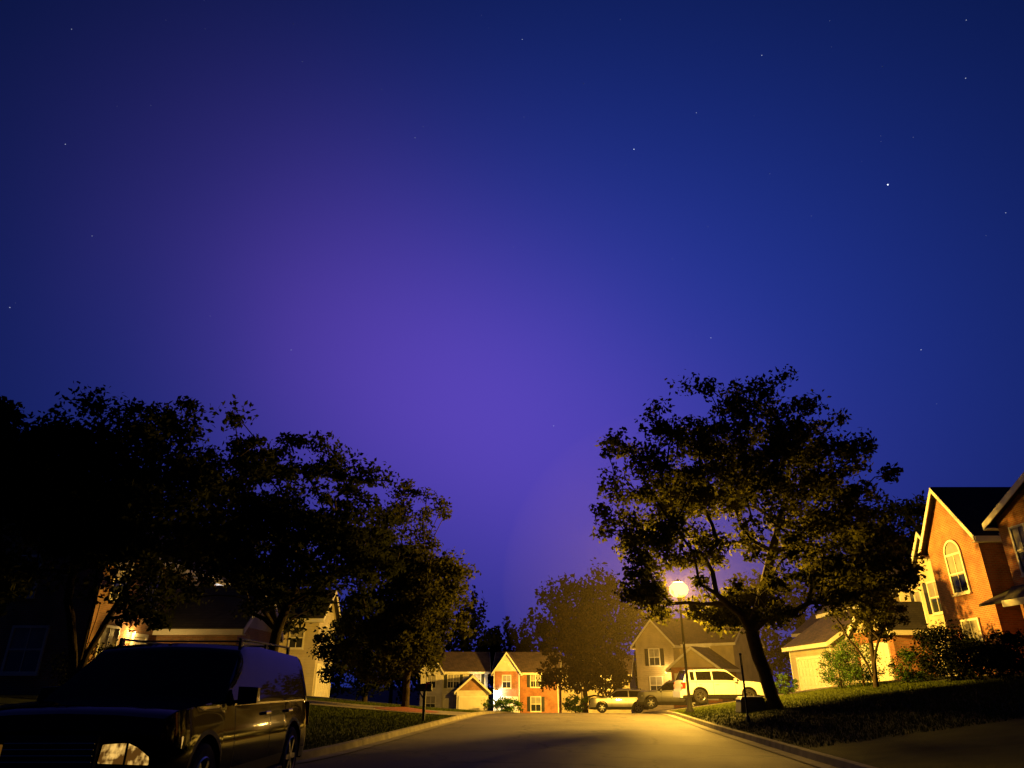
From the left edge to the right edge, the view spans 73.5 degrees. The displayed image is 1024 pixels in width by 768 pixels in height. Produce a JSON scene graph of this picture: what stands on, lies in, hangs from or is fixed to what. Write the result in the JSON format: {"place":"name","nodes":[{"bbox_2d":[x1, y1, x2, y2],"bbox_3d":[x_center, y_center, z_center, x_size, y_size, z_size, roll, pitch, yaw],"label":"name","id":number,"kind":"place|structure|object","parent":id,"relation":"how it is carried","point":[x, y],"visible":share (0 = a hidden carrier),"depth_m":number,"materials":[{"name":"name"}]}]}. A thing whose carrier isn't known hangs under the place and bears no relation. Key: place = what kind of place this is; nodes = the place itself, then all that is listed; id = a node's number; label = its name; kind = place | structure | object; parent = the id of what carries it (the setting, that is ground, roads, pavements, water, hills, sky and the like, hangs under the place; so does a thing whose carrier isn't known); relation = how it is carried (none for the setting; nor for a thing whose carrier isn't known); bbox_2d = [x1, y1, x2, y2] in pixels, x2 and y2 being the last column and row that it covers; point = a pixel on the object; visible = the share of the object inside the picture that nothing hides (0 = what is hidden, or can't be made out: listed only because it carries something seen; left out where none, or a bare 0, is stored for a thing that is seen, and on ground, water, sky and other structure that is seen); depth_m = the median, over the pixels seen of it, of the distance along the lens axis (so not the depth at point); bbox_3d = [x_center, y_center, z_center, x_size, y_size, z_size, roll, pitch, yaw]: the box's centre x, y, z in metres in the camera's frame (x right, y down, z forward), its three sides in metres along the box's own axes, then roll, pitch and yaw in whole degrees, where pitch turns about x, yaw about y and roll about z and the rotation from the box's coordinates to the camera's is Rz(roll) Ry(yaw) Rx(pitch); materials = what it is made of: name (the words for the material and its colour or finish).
{"place":"outdoors","nodes":[
{"label":"outdoors","id":0,"kind":"place"},
{"bbox_2d":[307,700,470,715],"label":"driveway","id":1,"kind":"structure","parent":0,"point":[354,706],"depth_m":31.30,"materials":[{"name":"concrete"}]},
{"bbox_2d":[0,674,1023,767],"bbox_3d":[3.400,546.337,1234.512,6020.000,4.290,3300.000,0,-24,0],"label":"ground","id":2,"kind":"structure","parent":0,"point":[997,744],"depth_m":14.03,"materials":[{"name":"green plant"}]},
{"bbox_2d":[0,395,88,622],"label":"shade tree","id":3,"kind":"object","parent":2,"relation":"on","point":[10,588],"visible":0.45,"depth_m":20.29,"materials":[{"name":"green plant"}]},
{"bbox_2d":[43,639,128,686],"bbox_3d":[-14.019,9.912,23.534,3.712,2.143,3.910,0,-24,0],"label":"shrub","id":4,"kind":"object","parent":2,"relation":"on","point":[101,648],"visible":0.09,"depth_m":22.90,"materials":[{"name":"green plant"}]},
{"bbox_2d":[0,499,271,694],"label":"walls","id":5,"kind":"structure","parent":2,"relation":"on","point":[42,608],"depth_m":25.99,"materials":[{"name":"beige brick"}]},
{"bbox_2d":[4,557,159,670],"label":"windows","id":6,"kind":"structure","parent":5,"relation":"attached to","point":[19,641],"depth_m":25.46,"materials":[{"name":"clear glass"}]},
{"bbox_2d":[134,637,145,644],"bbox_3d":[-15.768,11.692,28.615,0.065,2.100,0.950,0,-24,0],"label":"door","id":7,"kind":"structure","parent":5,"relation":"attached to","point":[138,638],"depth_m":28.91,"materials":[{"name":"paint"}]},
{"bbox_2d":[0,555,283,675],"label":"trim","id":8,"kind":"structure","parent":5,"relation":"attached to","point":[163,632],"depth_m":27.33,"materials":[{"name":"white paint"}]},
{"bbox_2d":[243,643,263,647],"bbox_3d":[-12.175,13.398,32.235,0.050,2.100,3.800,0,-24,0],"label":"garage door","id":9,"kind":"structure","parent":8,"relation":"attached to","point":[245,644],"depth_m":31.73,"materials":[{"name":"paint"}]},
{"bbox_2d":[146,531,276,628],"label":"roof","id":10,"kind":"structure","parent":5,"relation":"on","point":[215,613],"depth_m":31.46,"materials":[{"name":"grey"}]},
{"bbox_2d":[0,380,281,679],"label":"crape myrtle tree","id":11,"kind":"object","parent":2,"relation":"on","point":[109,526],"visible":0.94,"depth_m":20.60,"materials":[{"name":"green plant"}]},
{"bbox_2d":[143,490,329,642],"bbox_3d":[-20.246,14.125,47.126,15.695,13.635,9.803,10,-26,-21],"label":"tall tree","id":12,"kind":"object","parent":2,"relation":"on","point":[288,626],"visible":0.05,"depth_m":47.20,"materials":[{"name":"green plant"}]},
{"bbox_2d":[136,430,415,651],"bbox_3d":[-8.804,6.804,25.876,10.535,10.420,7.783,0,-24,0],"label":"spreading tree","id":13,"kind":"object","parent":2,"relation":"on","point":[244,567],"visible":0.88,"depth_m":25.24,"materials":[{"name":"green plant"}]},
{"bbox_2d":[278,604,335,695],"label":"walls","id":14,"kind":"structure","parent":2,"relation":"on","point":[308,663],"depth_m":48.08,"materials":[{"name":"beige"}]},
{"bbox_2d":[280,590,339,619],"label":"roof","id":15,"kind":"structure","parent":14,"relation":"on","point":[298,611],"depth_m":49.58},
{"bbox_2d":[289,627,330,646],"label":"windows","id":16,"kind":"structure","parent":14,"relation":"attached to","point":[292,643],"depth_m":48.34,"materials":[{"name":"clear glass"}]},
{"bbox_2d":[286,590,340,696],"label":"trim","id":17,"kind":"structure","parent":14,"relation":"attached to","point":[310,620],"depth_m":48.47,"materials":[{"name":"white paint"}]},
{"bbox_2d":[315,666,329,696],"bbox_3d":[-13.675,21.563,49.509,0.050,2.100,4.000,0,-24,0],"label":"garage door","id":18,"kind":"structure","parent":17,"relation":"attached to","point":[321,689],"depth_m":49.12,"materials":[{"name":"paint"}]},
{"bbox_2d":[307,617,404,701],"bbox_3d":[-8.596,15.658,39.182,6.308,4.912,5.092,0,-24,0],"label":"tree","id":19,"kind":"object","parent":2,"relation":"on","point":[326,652],"visible":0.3,"depth_m":38.33,"materials":[{"name":"green plant"}]},
{"bbox_2d":[373,707,435,711],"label":"driveway","id":20,"kind":"structure","parent":2,"relation":"on","point":[407,709],"depth_m":30.95,"materials":[{"name":"grey concrete"}]},
{"bbox_2d":[333,478,480,706],"bbox_3d":[-5.029,10.106,33.688,7.037,11.055,6.617,0,-24,0],"label":"maple tree","id":21,"kind":"object","parent":2,"relation":"on","point":[423,594],"visible":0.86,"depth_m":32.32,"materials":[{"name":"green plant"}]},
{"bbox_2d":[417,682,431,719],"bbox_3d":[-3.301,11.974,25.750,0.560,1.420,0.215,-2,-24,5],"label":"mailbox","id":22,"kind":"object","parent":2,"relation":"on","point":[427,686],"visible":0.95,"depth_m":25.85,"materials":[{"name":"black metal"}]},
{"bbox_2d":[419,665,487,710],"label":"walls","id":23,"kind":"structure","parent":2,"relation":"on","point":[472,687],"depth_m":86.02,"materials":[{"name":"white"}]},
{"bbox_2d":[444,697,451,708],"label":"door","id":24,"kind":"structure","parent":23,"relation":"attached to","point":[447,702],"depth_m":86.79,"materials":[{"name":"paint"}]},
{"bbox_2d":[426,674,479,706],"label":"windows","id":25,"kind":"structure","parent":23,"relation":"attached to","point":[456,683],"depth_m":86.80,"materials":[{"name":"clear glass"}]},
{"bbox_2d":[418,663,490,709],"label":"trim","id":26,"kind":"structure","parent":23,"relation":"attached to","point":[459,673],"depth_m":86.68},
{"bbox_2d":[420,652,490,691],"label":"roof","id":27,"kind":"structure","parent":23,"relation":"on","point":[466,662],"depth_m":90.29,"materials":[{"name":"brown"}]},
{"bbox_2d":[444,674,483,687],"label":"shutters","id":28,"kind":"object","parent":23,"relation":"attached to","point":[461,679],"visible":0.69,"depth_m":88.01,"materials":[{"name":"paint"}]},
{"bbox_2d":[460,698,484,710],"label":"garage door","id":29,"kind":"structure","parent":23,"relation":"attached to","point":[470,704],"depth_m":82.41,"materials":[{"name":"paint"}]},
{"bbox_2d":[481,696,523,711],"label":"shrub","id":30,"kind":"object","parent":2,"relation":"on","point":[500,703],"visible":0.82,"depth_m":79.12,"materials":[{"name":"green plant"}]},
{"bbox_2d":[494,654,560,712],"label":"walls","id":31,"kind":"structure","parent":2,"relation":"on","point":[506,666],"depth_m":87.15,"materials":[{"name":"brick"}]},
{"bbox_2d":[496,698,516,712],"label":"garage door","id":32,"kind":"structure","parent":31,"relation":"attached to","point":[508,704],"depth_m":85.62,"materials":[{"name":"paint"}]},
{"bbox_2d":[503,675,540,710],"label":"windows","id":33,"kind":"structure","parent":31,"relation":"attached to","point":[535,703],"depth_m":86.99,"materials":[{"name":"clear glass"}]},
{"bbox_2d":[491,652,558,712],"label":"trim","id":34,"kind":"structure","parent":31,"relation":"attached to","point":[522,674],"depth_m":87.02,"materials":[{"name":"white paint"}]},
{"bbox_2d":[492,652,560,673],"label":"roof","id":35,"kind":"structure","parent":31,"relation":"on","point":[526,662],"depth_m":90.86,"materials":[{"name":"brown"}]},
{"bbox_2d":[527,675,544,710],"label":"shutters","id":36,"kind":"object","parent":31,"relation":"attached to","point":[542,698],"visible":0.78,"depth_m":87.04,"materials":[{"name":"paint"}]},
{"bbox_2d":[561,694,589,712],"bbox_3d":[5.164,26.318,56.297,2.462,1.683,2.629,8,-25,-18],"label":"shrub","id":37,"kind":"object","parent":2,"relation":"on","point":[569,703],"visible":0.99,"depth_m":55.93,"materials":[{"name":"green plant"}]},
{"bbox_2d":[536,600,632,712],"bbox_3d":[6.323,24.269,61.365,8.904,9.740,6.815,0,-24,0],"label":"street tree","id":38,"kind":"object","parent":2,"relation":"on","point":[584,671],"visible":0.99,"depth_m":60.47,"materials":[{"name":"green plant"}]},
{"bbox_2d":[328,554,845,703],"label":"background trees","id":39,"kind":"object","parent":2,"relation":"on","point":[491,639],"visible":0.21,"depth_m":111.99,"materials":[{"name":"green plant"}]},
{"bbox_2d":[561,667,635,712],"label":"walls","id":40,"kind":"structure","parent":2,"relation":"on","point":[565,694],"depth_m":89.39,"materials":[{"name":"beige"}]},
{"bbox_2d":[572,678,610,706],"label":"windows","id":41,"kind":"structure","parent":40,"relation":"attached to","point":[580,699],"depth_m":89.24,"materials":[{"name":"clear glass"}]},
{"bbox_2d":[561,655,636,675],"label":"roof","id":42,"kind":"structure","parent":40,"relation":"on","point":[629,666],"depth_m":92.28,"materials":[{"name":"brown"}]},
{"bbox_2d":[567,655,636,711],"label":"trim","id":43,"kind":"structure","parent":40,"relation":"attached to","point":[631,674],"depth_m":90.68,"materials":[{"name":"white paint"}]},
{"bbox_2d":[303,678,1023,749],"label":"grass","id":44,"kind":"structure","parent":2,"relation":"on","point":[350,716],"depth_m":21.65,"materials":[{"name":"green plant"}]},
{"bbox_2d":[636,680,708,708],"bbox_3d":[11.595,22.470,49.657,5.030,1.880,2.307,-6,-25,14],"label":"parked suv","id":45,"kind":"object","parent":2,"relation":"on","point":[662,694],"visible":0.57,"depth_m":48.99,"materials":[{"name":"metal"}]},
{"bbox_2d":[673,579,694,712],"bbox_3d":[8.450,12.880,33.665,0.960,6.460,0.950,0,-24,0],"label":"street lamp","id":46,"kind":"object","parent":2,"relation":"on","point":[689,705],"visible":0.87,"depth_m":33.28,"materials":[{"name":"black metal"}]},
{"bbox_2d":[635,622,760,712],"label":"walls","id":47,"kind":"structure","parent":2,"relation":"on","point":[651,636],"depth_m":68.39,"materials":[{"name":"beige paint"}]},
{"bbox_2d":[649,647,708,689],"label":"windows","id":48,"kind":"structure","parent":47,"relation":"attached to","point":[655,654],"depth_m":68.94,"materials":[{"name":"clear glass"}]},
{"bbox_2d":[630,619,764,699],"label":"trim","id":49,"kind":"structure","parent":47,"relation":"attached to","point":[695,651],"depth_m":67.90,"materials":[{"name":"white paint"}]},
{"bbox_2d":[644,648,664,665],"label":"shutters","id":50,"kind":"object","parent":49,"relation":"attached to","point":[661,657],"visible":1,"depth_m":69.12,"materials":[{"name":"paint"}]},
{"bbox_2d":[632,617,763,669],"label":"roof","id":51,"kind":"structure","parent":47,"relation":"on","point":[695,633],"depth_m":69.22,"materials":[{"name":"brown"}]},
{"bbox_2d":[739,653,750,721],"bbox_3d":[7.750,10.149,22.847,0.140,2.220,0.600,-8,-25,18],"label":"street sign","id":52,"kind":"object","parent":2,"relation":"on","point":[748,718],"visible":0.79,"depth_m":22.80,"materials":[{"name":"black metal"}]},
{"bbox_2d":[735,696,766,712],"bbox_3d":[9.600,12.882,27.544,1.091,0.600,0.792,0,-24,0],"label":"utility box","id":53,"kind":"object","parent":2,"relation":"on","point":[756,703],"visible":0.83,"depth_m":27.26,"materials":[{"name":"black metal"}]},
{"bbox_2d":[588,364,931,709],"bbox_3d":[10.421,6.305,29.998,11.859,14.669,11.757,-22,-32,40],"label":"oak tree","id":54,"kind":"object","parent":2,"relation":"on","point":[743,479],"visible":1,"depth_m":29.03,"materials":[{"name":"green plant"}]},
{"bbox_2d":[775,673,798,694],"bbox_3d":[15.226,16.701,38.017,1.364,1.397,1.393,12,-27,-25],"label":"shrub","id":55,"kind":"object","parent":2,"relation":"on","point":[783,682],"visible":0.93,"depth_m":37.92,"materials":[{"name":"green plant"}]},
{"bbox_2d":[815,646,857,688],"bbox_3d":[16.806,14.840,35.553,1.932,2.380,2.248,-16,-29,33],"label":"shrub","id":56,"kind":"object","parent":2,"relation":"on","point":[833,678],"visible":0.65,"depth_m":35.33,"materials":[{"name":"green plant"}]},
{"bbox_2d":[790,593,899,690],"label":"walls","id":57,"kind":"structure","parent":2,"relation":"on","point":[806,652],"depth_m":45.17,"materials":[{"name":"beige"}]},
{"bbox_2d":[781,607,861,690],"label":"trim","id":58,"kind":"structure","parent":57,"relation":"attached to","point":[816,645],"depth_m":45.31,"materials":[{"name":"white paint"}]},
{"bbox_2d":[798,658,829,689],"bbox_3d":[19.775,19.190,44.872,0.050,2.200,4.600,0,-24,0],"label":"garage door","id":59,"kind":"structure","parent":58,"relation":"attached to","point":[809,674],"depth_m":45.25,"materials":[{"name":"paint"}]},
{"bbox_2d":[782,566,903,647],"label":"roof","id":60,"kind":"structure","parent":57,"relation":"on","point":[820,630],"depth_m":46.71,"materials":[{"name":"brown"}]},
{"bbox_2d":[828,629,888,687],"bbox_3d":[17.279,13.826,34.325,2.529,2.995,2.917,0,-24,0],"label":"shrub","id":61,"kind":"object","parent":2,"relation":"on","point":[862,675],"visible":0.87,"depth_m":34.10,"materials":[{"name":"green plant"}]},
{"bbox_2d":[819,580,910,687],"bbox_3d":[17.064,11.690,32.761,3.800,5.433,4.269,-13,-27,28],"label":"tree","id":62,"kind":"object","parent":2,"relation":"on","point":[881,623],"visible":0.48,"depth_m":32.51,"materials":[{"name":"green plant"}]},
{"bbox_2d":[821,490,927,568],"bbox_3d":[31.947,16.102,54.541,13.260,15.128,10.664,9,-25,-20],"label":"tall tree","id":63,"kind":"object","parent":2,"relation":"on","point":[907,511],"visible":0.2,"depth_m":53.94,"materials":[{"name":"green plant"}]},
{"bbox_2d":[853,559,944,679],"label":"walls","id":64,"kind":"structure","parent":2,"relation":"on","point":[903,640],"depth_m":37.11,"materials":[{"name":"beige paint"}]},
{"bbox_2d":[849,531,928,637],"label":"roof","id":65,"kind":"structure","parent":64,"relation":"on","point":[915,614],"depth_m":38.19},
{"bbox_2d":[846,532,957,681],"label":"trim","id":66,"kind":"structure","parent":64,"relation":"attached to","point":[905,632],"depth_m":37.33,"materials":[{"name":"white paint"}]},
{"bbox_2d":[861,646,892,681],"bbox_3d":[20.575,15.933,38.603,0.050,2.100,3.100,0,-24,0],"label":"garage door","id":67,"kind":"structure","parent":66,"relation":"attached to","point":[882,650],"depth_m":38.02,"materials":[{"name":"paint"}]},
{"bbox_2d":[910,583,932,614],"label":"shutters","id":68,"kind":"object","parent":64,"relation":"attached to","point":[925,591],"visible":0.39,"depth_m":37.29,"materials":[{"name":"paint"}]},
{"bbox_2d":[915,582,953,673],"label":"windows","id":69,"kind":"structure","parent":64,"relation":"attached to","point":[932,594],"depth_m":36.63,"materials":[{"name":"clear glass"}]},
{"bbox_2d":[883,645,935,682],"bbox_3d":[18.411,12.979,31.601,2.192,1.842,2.314,-20,-31,38],"label":"shrub","id":70,"kind":"object","parent":2,"relation":"on","point":[907,674],"visible":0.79,"depth_m":31.46,"materials":[{"name":"green plant"}]},
{"bbox_2d":[903,618,985,682],"bbox_3d":[18.529,11.489,29.244,3.071,2.848,3.002,13,-27,-27],"label":"shrub","id":71,"kind":"object","parent":2,"relation":"on","point":[930,639],"visible":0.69,"depth_m":29.21,"materials":[{"name":"green plant"}]},
{"bbox_2d":[931,634,1016,680],"bbox_3d":[18.413,10.959,27.192,3.090,2.015,3.127,-8,-25,17],"label":"shrub","id":72,"kind":"object","parent":2,"relation":"on","point":[961,650],"visible":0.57,"depth_m":26.94,"materials":[{"name":"green plant"}]},
{"bbox_2d":[927,488,1023,675],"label":"walls","id":73,"kind":"structure","parent":2,"relation":"on","point":[992,569],"depth_m":29.71,"materials":[{"name":"brick"}]},
{"bbox_2d":[918,472,1023,673],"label":"trim","id":74,"kind":"structure","parent":73,"relation":"attached to","point":[1013,489],"depth_m":29.61,"materials":[{"name":"paint"}]},
{"bbox_2d":[921,482,1023,606],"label":"roof","id":75,"kind":"structure","parent":73,"relation":"on","point":[971,508],"depth_m":31.59,"materials":[{"name":"black"}]},
{"bbox_2d":[945,526,1023,654],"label":"windows","id":76,"kind":"structure","parent":73,"relation":"attached to","point":[951,547],"depth_m":30.78,"materials":[{"name":"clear glass"}]},
{"bbox_2d":[966,629,1023,680],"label":"shrub","id":77,"kind":"object","parent":2,"relation":"on","point":[1007,638],"visible":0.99,"depth_m":24.68,"materials":[{"name":"green plant"}]},
{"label":"walls","id":78,"kind":"object","parent":2,"relation":"on","visible":0},
{"bbox_2d":[792,606,826,633],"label":"roof","id":79,"kind":"structure","parent":78,"relation":"on","point":[809,622],"depth_m":62.54,"materials":[{"name":"brown"}]},
{"bbox_2d":[0,0,1023,686],"label":"sky","id":80,"kind":"structure","parent":0,"point":[465,244],"materials":[{"name":"blue"}]},
{"bbox_2d":[294,713,819,767],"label":"road","id":81,"kind":"structure","parent":0,"point":[576,740],"depth_m":15.71,"materials":[{"name":"grey asphalt"}]},
{"bbox_2d":[0,638,309,767],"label":"parked suv","id":82,"kind":"object","parent":81,"relation":"on","point":[152,704],"visible":1,"depth_m":7.68,"materials":[{"name":"metal"}]},
{"bbox_2d":[296,711,515,762],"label":"kerb","id":83,"kind":"structure","parent":81,"relation":"on","point":[337,749],"depth_m":17.56,"materials":[{"name":"concrete"}]},
{"bbox_2d":[588,688,649,712],"bbox_3d":[8.595,25.236,54.665,5.030,1.780,2.308,-2,-24,4],"label":"parked suv","id":84,"kind":"object","parent":81,"relation":"on","point":[621,698],"visible":0.84,"depth_m":53.84,"materials":[{"name":"metal"}]},
{"bbox_2d":[642,711,876,767],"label":"kerb","id":85,"kind":"structure","parent":81,"relation":"on","point":[814,758],"depth_m":15.53,"materials":[{"name":"concrete"}]},
{"bbox_2d":[661,684,851,710],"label":"driveway","id":86,"kind":"structure","parent":0,"point":[763,697],"depth_m":40.30,"materials":[{"name":"concrete"}]},
{"bbox_2d":[673,668,764,702],"bbox_3d":[12.405,18.192,41.378,5.130,1.930,2.355,2,-24,-4],"label":"parked suv","id":87,"kind":"object","parent":86,"relation":"on","point":[705,684],"visible":0.81,"depth_m":40.54,"materials":[{"name":"metal"}]}
]}

